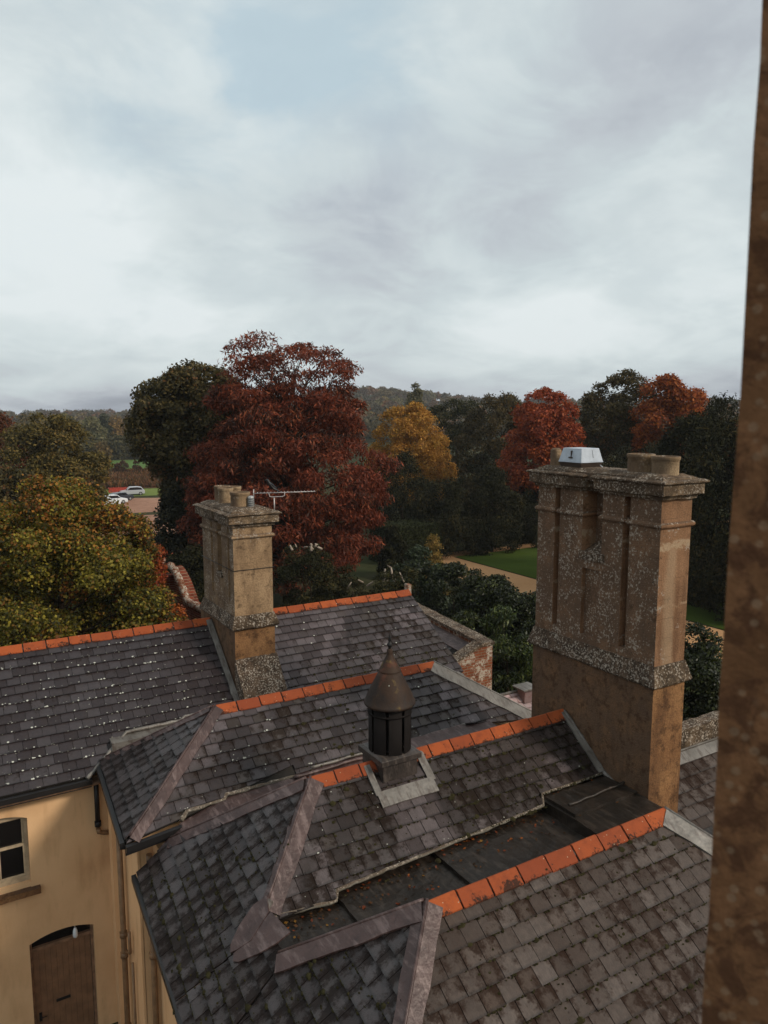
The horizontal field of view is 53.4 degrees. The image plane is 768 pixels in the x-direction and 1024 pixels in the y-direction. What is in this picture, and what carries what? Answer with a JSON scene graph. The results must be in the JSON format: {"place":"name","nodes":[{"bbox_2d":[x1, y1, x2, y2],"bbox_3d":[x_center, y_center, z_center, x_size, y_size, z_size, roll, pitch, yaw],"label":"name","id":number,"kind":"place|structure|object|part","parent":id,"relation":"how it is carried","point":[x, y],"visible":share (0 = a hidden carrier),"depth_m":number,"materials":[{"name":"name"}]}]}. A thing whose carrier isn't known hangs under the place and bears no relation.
{"place":"outdoors","nodes":[
{"label":"outdoors","id":0,"kind":"place"},
{"bbox_2d":[3,460,147,469],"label":"field","id":1,"kind":"structure","parent":0,"point":[130,463],"depth_m":229.65,"materials":[{"name":"green plant"}]},
{"bbox_2d":[156,562,200,619],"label":"garden wall","id":2,"kind":"structure","parent":0,"point":[179,581],"depth_m":29.70,"materials":[{"name":"brick"}]},
{"bbox_2d":[3,395,729,1023],"bbox_3d":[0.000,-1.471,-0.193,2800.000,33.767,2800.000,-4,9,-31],"label":"ground","id":3,"kind":"structure","parent":0,"point":[365,573],"depth_m":64.24,"materials":[{"name":"green plant"}]},
{"bbox_2d":[0,412,32,485],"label":"beech tree","id":4,"kind":"object","parent":3,"relation":"on","point":[5,422],"visible":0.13,"depth_m":73.52,"materials":[{"name":"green plant"}]},
{"bbox_2d":[11,412,45,440],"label":"distant tree","id":5,"kind":"object","parent":3,"relation":"on","point":[22,421],"visible":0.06,"depth_m":251.16,"materials":[{"name":"green plant"}]},
{"bbox_2d":[0,464,65,587],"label":"lime tree","id":6,"kind":"object","parent":3,"relation":"on","point":[10,480],"visible":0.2,"depth_m":53.07,"materials":[{"name":"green plant"}]},
{"bbox_2d":[0,412,113,505],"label":"lime tree","id":7,"kind":"object","parent":3,"relation":"on","point":[46,459],"visible":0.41,"depth_m":64.15,"materials":[{"name":"green plant"}]},
{"bbox_2d":[54,411,82,452],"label":"distant tree","id":8,"kind":"object","parent":3,"relation":"on","point":[65,414],"visible":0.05,"depth_m":274.67,"materials":[{"name":"green plant"}]},
{"bbox_2d":[71,431,95,452],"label":"distant tree","id":9,"kind":"object","parent":3,"relation":"on","point":[88,447],"visible":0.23,"depth_m":230.76,"materials":[{"name":"green plant"}]},
{"bbox_2d":[79,416,107,441],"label":"distant tree","id":10,"kind":"object","parent":3,"relation":"on","point":[95,428],"visible":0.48,"depth_m":242.20,"materials":[{"name":"green plant"}]},
{"bbox_2d":[0,473,188,646],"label":"maple tree","id":11,"kind":"object","parent":3,"relation":"on","point":[58,560],"visible":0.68,"depth_m":23.86,"materials":[{"name":"green plant"}]},
{"bbox_2d":[90,441,113,458],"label":"distant tree","id":12,"kind":"object","parent":3,"relation":"on","point":[101,446],"visible":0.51,"depth_m":223.27,"materials":[{"name":"green plant"}]},
{"bbox_2d":[99,413,112,435],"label":"conifer","id":13,"kind":"object","parent":3,"relation":"on","point":[104,418],"visible":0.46,"depth_m":265.18,"materials":[{"name":"green plant"}]},
{"bbox_2d":[108,414,126,435],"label":"distant tree","id":14,"kind":"object","parent":3,"relation":"on","point":[117,429],"visible":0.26,"depth_m":279.38,"materials":[{"name":"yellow plant"}]},
{"bbox_2d":[105,433,130,459],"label":"distant tree","id":15,"kind":"object","parent":3,"relation":"on","point":[116,442],"visible":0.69,"depth_m":249.74,"materials":[{"name":"green plant"}]},
{"bbox_2d":[122,431,140,458],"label":"distant tree","id":16,"kind":"object","parent":3,"relation":"on","point":[130,445],"visible":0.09,"depth_m":254.34,"materials":[{"name":"green plant"}]},
{"bbox_2d":[104,488,160,495],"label":"verge","id":17,"kind":"structure","parent":3,"relation":"on","point":[150,491],"depth_m":147.20,"materials":[{"name":"green plant"}]},
{"bbox_2d":[108,487,127,492],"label":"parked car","id":18,"kind":"object","parent":17,"relation":"on","point":[118,489],"visible":0.45,"depth_m":142.24,"materials":[{"name":"paint"}]},
{"bbox_2d":[119,486,144,494],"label":"parked car","id":19,"kind":"object","parent":17,"relation":"on","point":[139,490],"visible":0.69,"depth_m":142.05,"materials":[{"name":"silver metal"}]},
{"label":"side window","id":20,"kind":"part","parent":19,"relation":"part of","materials":[{"name":"black glass"}]},
{"bbox_2d":[90,498,189,577],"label":"car park","id":21,"kind":"structure","parent":3,"relation":"on","point":[138,505],"depth_m":125.39,"materials":[{"name":"beige gravel"}]},
{"bbox_2d":[107,494,127,502],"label":"parked car","id":22,"kind":"object","parent":21,"relation":"on","point":[118,497],"visible":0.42,"depth_m":128.85,"materials":[{"name":"white paint"}]},
{"bbox_2d":[110,492,133,499],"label":"parked car","id":23,"kind":"object","parent":21,"relation":"on","point":[125,495],"visible":0.52,"depth_m":133.17,"materials":[{"name":"paint"}]},
{"bbox_2d":[126,543,172,625],"bbox_3d":[-8.652,4.844,28.104,2.008,7.701,1.899,-4,9,-31],"label":"smoke bush","id":24,"kind":"object","parent":3,"relation":"on","point":[161,578],"visible":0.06,"depth_m":27.64,"materials":[{"name":"red plant"}]},
{"bbox_2d":[168,603,188,619],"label":"smoke bush","id":25,"kind":"object","parent":3,"relation":"on","point":[179,609],"visible":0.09,"depth_m":27.02,"materials":[{"name":"orange plant"}]},
{"bbox_2d":[149,466,213,582],"bbox_3d":[-12.393,1.524,49.145,6.141,8.981,6.891,-4,9,-31],"label":"oak tree","id":26,"kind":"object","parent":3,"relation":"on","point":[172,506],"visible":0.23,"depth_m":47.22,"materials":[{"name":"green plant"}]},
{"bbox_2d":[165,542,204,602],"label":"dark yew bush","id":27,"kind":"object","parent":3,"relation":"on","point":[190,556],"visible":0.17,"depth_m":40.96,"materials":[{"name":"green plant"}]},
{"bbox_2d":[120,358,269,529],"bbox_3d":[-12.702,-2.502,52.470,10.156,15.951,9.662,-4,9,-31],"label":"oak tree","id":28,"kind":"object","parent":3,"relation":"on","point":[177,418],"visible":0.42,"depth_m":49.21,"materials":[{"name":"green plant"}]},
{"bbox_2d":[173,329,403,605],"bbox_3d":[-5.624,-2.366,46.838,13.606,17.150,13.726,-4,9,-31],"label":"red chestnut tree","id":29,"kind":"object","parent":3,"relation":"on","point":[303,516],"visible":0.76,"depth_m":43.55,"materials":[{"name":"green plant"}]},
{"bbox_2d":[273,544,346,607],"bbox_3d":[-3.594,4.558,36.817,3.961,6.088,3.973,-4,9,-31],"label":"dark yew bush","id":30,"kind":"object","parent":3,"relation":"on","point":[313,563],"visible":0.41,"depth_m":36.02,"materials":[{"name":"green plant"}]},
{"bbox_2d":[290,543,322,551],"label":"cut branches","id":31,"kind":"object","parent":30,"relation":"on","point":[311,547],"visible":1,"depth_m":35.03,"materials":[{"name":"brown wood"}]},
{"bbox_2d":[317,562,366,600],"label":"dark yew bush","id":32,"kind":"object","parent":3,"relation":"on","point":[349,580],"visible":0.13,"depth_m":37.22,"materials":[{"name":"green plant"}]},
{"bbox_2d":[0,448,718,1023],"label":"country house","id":33,"kind":"structure","parent":3,"relation":"on","point":[194,814],"depth_m":12.56,"materials":[{"name":"beige stone"}]},
{"bbox_2d":[0,817,40,904],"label":"window","id":34,"kind":"structure","parent":33,"relation":"in","point":[14,850],"depth_m":14.28,"materials":[{"name":"beige paint"}]},
{"bbox_2d":[29,924,97,1023],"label":"door","id":35,"kind":"structure","parent":33,"relation":"in","point":[63,977],"depth_m":15.05,"materials":[{"name":"brown paint"}]},
{"bbox_2d":[73,926,77,937],"bbox_3d":[-6.033,8.177,14.922,0.100,0.291,0.100,-4,9,-31],"label":"wall lamp","id":36,"kind":"object","parent":33,"relation":"attached to","point":[75,932],"visible":1,"depth_m":14.90,"materials":[{"name":"glass"}]},
{"bbox_2d":[253,489,314,509],"bbox_3d":[-2.452,-0.257,18.851,1.512,0.616,0.320,-1,8,-7],"label":"tv aerial","id":37,"kind":"object","parent":33,"relation":"attached to","point":[284,492],"visible":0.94,"depth_m":18.81,"materials":[{"name":"metal"}]},
{"bbox_2d":[265,479,279,492],"bbox_3d":[-2.730,-0.644,18.761,0.384,0.346,0.148,-4,9,-31],"label":"crow","id":38,"kind":"object","parent":37,"relation":"on","point":[271,485],"visible":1,"depth_m":18.71,"materials":[{"name":"black metal"}]},
{"bbox_2d":[284,779,618,937],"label":"fallen leaves","id":39,"kind":"object","parent":33,"relation":"on","point":[361,894],"visible":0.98,"depth_m":10.74,"materials":[{"name":"brown plant"}]},
{"bbox_2d":[559,447,602,467],"bbox_3d":[3.641,-0.921,13.585,0.552,0.420,0.960,-4,9,-31],"label":"extractor fan","id":40,"kind":"object","parent":33,"relation":"on","point":[581,457],"visible":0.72,"depth_m":13.56},
{"bbox_2d":[700,0,767,1023],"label":"window jamb","id":41,"kind":"object","parent":33,"relation":"attached to","point":[735,985],"depth_m":0.69,"materials":[{"name":"stone"}]},
{"bbox_2d":[0,385,738,447],"bbox_3d":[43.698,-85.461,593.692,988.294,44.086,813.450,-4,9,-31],"label":"woodland","id":42,"kind":"object","parent":3,"relation":"on","point":[379,403],"visible":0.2,"depth_m":573.67,"materials":[{"name":"green plant"}]},
{"bbox_2d":[359,559,424,602],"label":"dark yew bush","id":43,"kind":"object","parent":3,"relation":"on","point":[406,571],"visible":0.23,"depth_m":33.80,"materials":[{"name":"green plant"}]},
{"bbox_2d":[347,565,404,588],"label":"cut branches","id":44,"kind":"object","parent":43,"relation":"attached to","point":[362,582],"visible":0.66,"depth_m":33.99,"materials":[{"name":"brown wood"}]},
{"bbox_2d":[376,524,409,579],"bbox_3d":[0.789,2.937,56.780,2.862,4.272,2.762,-4,9,-31],"label":"clipped yew","id":45,"kind":"object","parent":3,"relation":"on","point":[394,547],"visible":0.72,"depth_m":56.29,"materials":[{"name":"green plant"}]},
{"bbox_2d":[367,448,440,542],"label":"yew tree","id":46,"kind":"object","parent":3,"relation":"on","point":[399,493],"visible":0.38,"depth_m":70.97,"materials":[{"name":"green plant"}]},
{"bbox_2d":[368,518,443,561],"bbox_3d":[1.848,2.465,63.839,5.592,3.448,3.540,-4,9,-31],"label":"clipped hedge","id":47,"kind":"object","parent":3,"relation":"on","point":[406,527],"visible":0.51,"depth_m":62.92,"materials":[{"name":"green plant"}]},
{"bbox_2d":[363,401,458,516],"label":"golden tree","id":48,"kind":"object","parent":3,"relation":"on","point":[413,421],"visible":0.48,"depth_m":77.70,"materials":[{"name":"yellow plant"}]},
{"bbox_2d":[402,383,426,445],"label":"silver willow","id":49,"kind":"object","parent":3,"relation":"on","point":[416,394],"visible":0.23,"depth_m":206.63,"materials":[{"name":"green plant"}]},
{"bbox_2d":[390,544,454,618],"bbox_3d":[1.721,4.505,37.892,4.001,5.935,4.241,-4,9,-31],"label":"laurel bush","id":50,"kind":"object","parent":3,"relation":"on","point":[416,554],"visible":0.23,"depth_m":37.23,"materials":[{"name":"green plant"}]},
{"bbox_2d":[419,533,450,594],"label":"golden shrub","id":51,"kind":"object","parent":3,"relation":"on","point":[435,557],"visible":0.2,"depth_m":51.23,"materials":[{"name":"yellow plant"}]},
{"bbox_2d":[406,476,484,558],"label":"yew tree","id":52,"kind":"object","parent":3,"relation":"on","point":[453,520],"visible":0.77,"depth_m":65.16,"materials":[{"name":"green plant"}]},
{"bbox_2d":[421,561,486,635],"bbox_3d":[3.122,5.011,34.832,3.498,5.657,3.573,0,7,1],"label":"laurel hedge","id":53,"kind":"object","parent":3,"relation":"on","point":[438,586],"visible":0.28,"depth_m":34.33,"materials":[{"name":"green plant"}]},
{"bbox_2d":[418,603,494,689],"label":"brick outhouse","id":54,"kind":"structure","parent":3,"relation":"on","point":[470,650],"depth_m":20.39,"materials":[{"name":"brick"}]},
{"bbox_2d":[416,397,500,511],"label":"dark tree","id":55,"kind":"object","parent":3,"relation":"on","point":[462,410],"visible":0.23,"depth_m":96.41,"materials":[{"name":"green plant"}]},
{"bbox_2d":[452,609,493,684],"bbox_3d":[2.744,6.104,25.374,1.949,5.975,1.979,-2,8,-11],"label":"spear laurel","id":56,"kind":"object","parent":3,"relation":"on","point":[468,617],"visible":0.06,"depth_m":24.82,"materials":[{"name":"green plant"}]},
{"bbox_2d":[452,573,518,689],"bbox_3d":[4.393,5.343,32.708,3.189,5.544,3.110,-4,9,-31],"label":"laurel hedge","id":57,"kind":"object","parent":3,"relation":"on","point":[486,585],"visible":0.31,"depth_m":32.03,"materials":[{"name":"green plant"}]},
{"bbox_2d":[457,461,525,555],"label":"yew tree","id":58,"kind":"object","parent":3,"relation":"on","point":[497,490],"visible":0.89,"depth_m":65.99,"materials":[{"name":"green plant"}]},
{"bbox_2d":[449,390,547,518],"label":"tree","id":59,"kind":"object","parent":3,"relation":"on","point":[505,404],"visible":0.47,"depth_m":89.53,"materials":[{"name":"green plant"}]},
{"bbox_2d":[479,604,532,693],"bbox_3d":[3.828,6.037,23.603,2.691,6.572,2.618,-4,9,-31],"label":"spear laurel","id":60,"kind":"object","parent":3,"relation":"on","point":[502,648],"visible":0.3,"depth_m":23.14,"materials":[{"name":"green plant"}]},
{"bbox_2d":[488,584,535,691],"bbox_3d":[5.528,5.596,30.991,3.126,5.494,2.996,-4,9,-31],"label":"laurel hedge","id":61,"kind":"object","parent":3,"relation":"on","point":[523,605],"visible":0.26,"depth_m":30.11,"materials":[{"name":"green plant"}]},
{"bbox_2d":[506,475,538,547],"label":"yew tree","id":62,"kind":"object","parent":3,"relation":"on","point":[530,531],"visible":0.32,"depth_m":69.77,"materials":[{"name":"green plant"}]},
{"bbox_2d":[519,611,535,682],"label":"laurel hedge","id":63,"kind":"object","parent":3,"relation":"on","point":[528,625],"visible":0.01,"depth_m":27.76,"materials":[{"name":"green plant"}]},
{"bbox_2d":[495,386,589,500],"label":"scarlet maple","id":64,"kind":"object","parent":3,"relation":"on","point":[530,437],"visible":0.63,"depth_m":70.18,"materials":[{"name":"red plant"}]},
{"bbox_2d":[568,407,614,464],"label":"dark tree","id":65,"kind":"object","parent":3,"relation":"on","point":[580,414],"visible":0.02,"depth_m":96.09,"materials":[{"name":"green plant"}]},
{"bbox_2d":[578,368,666,468],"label":"brown green tree","id":66,"kind":"object","parent":3,"relation":"on","point":[617,409],"visible":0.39,"depth_m":74.18,"materials":[{"name":"green plant"}]},
{"bbox_2d":[682,620,724,720],"bbox_3d":[9.279,6.344,23.203,3.014,6.047,3.175,-1,7,-5],"label":"laurel hedge","id":67,"kind":"object","parent":3,"relation":"on","point":[704,665],"visible":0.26,"depth_m":22.20,"materials":[{"name":"green plant"}]},
{"bbox_2d":[0,0,761,414],"label":"sky","id":68,"kind":"structure","parent":0,"point":[476,198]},
{"bbox_2d":[442,543,532,557],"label":"path","id":69,"kind":"structure","parent":0,"point":[527,545],"depth_m":67.86,"materials":[{"name":"beige gravel"}]},
{"bbox_2d":[500,682,531,709],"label":"slate shed","id":70,"kind":"structure","parent":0,"point":[521,695],"depth_m":20.65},
{"bbox_2d":[442,557,725,659],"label":"path","id":71,"kind":"structure","parent":0,"point":[524,583],"depth_m":56.52,"materials":[{"name":"beige gravel"}]},
{"bbox_2d":[456,529,726,629],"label":"lawn","id":72,"kind":"structure","parent":0,"point":[523,561],"depth_m":61.56,"materials":[{"name":"green plant"}]},
{"bbox_2d":[601,436,682,468],"bbox_3d":[19.033,-0.323,57.524,8.846,10.672,8.537,-4,9,-31],"label":"yew tree","id":73,"kind":"object","parent":72,"relation":"on","point":[617,462],"visible":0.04,"depth_m":56.31,"materials":[{"name":"green plant"}]},
{"bbox_2d":[626,372,713,458],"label":"orange maple","id":74,"kind":"object","parent":72,"relation":"on","point":[676,396],"visible":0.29,"depth_m":69.59,"materials":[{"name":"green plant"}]},
{"bbox_2d":[651,397,737,606],"bbox_3d":[20.788,-0.798,50.151,7.735,13.361,7.692,-4,9,-31],"label":"yew tree","id":75,"kind":"object","parent":72,"relation":"on","point":[670,443],"visible":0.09,"depth_m":48.58,"materials":[{"name":"green plant"}]},
{"bbox_2d":[680,390,739,621],"bbox_3d":[21.133,-0.358,45.496,8.114,13.689,7.915,-4,9,-31],"label":"yew tree","id":76,"kind":"object","parent":72,"relation":"on","point":[701,442],"visible":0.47,"depth_m":45.02,"materials":[{"name":"green plant"}]},
{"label":"meadow","id":77,"kind":"structure","parent":0,"visible":0},
{"bbox_2d":[112,463,122,472],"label":"field bush","id":78,"kind":"object","parent":77,"relation":"on","point":[117,467],"visible":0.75,"depth_m":184.71,"materials":[{"name":"green plant"}]},
{"bbox_2d":[119,460,128,471],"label":"field bush","id":79,"kind":"object","parent":77,"relation":"on","point":[122,464],"visible":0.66,"depth_m":185.22,"materials":[{"name":"green plant"}]},
{"bbox_2d":[79,467,194,488],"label":"dry grass","id":80,"kind":"structure","parent":77,"relation":"on","point":[129,477],"depth_m":162.30,"materials":[{"name":"brown plant"}]},
{"bbox_2d":[132,461,141,471],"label":"field bush","id":81,"kind":"object","parent":77,"relation":"on","point":[136,466],"visible":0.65,"depth_m":186.21,"materials":[{"name":"green plant"}]}
]}

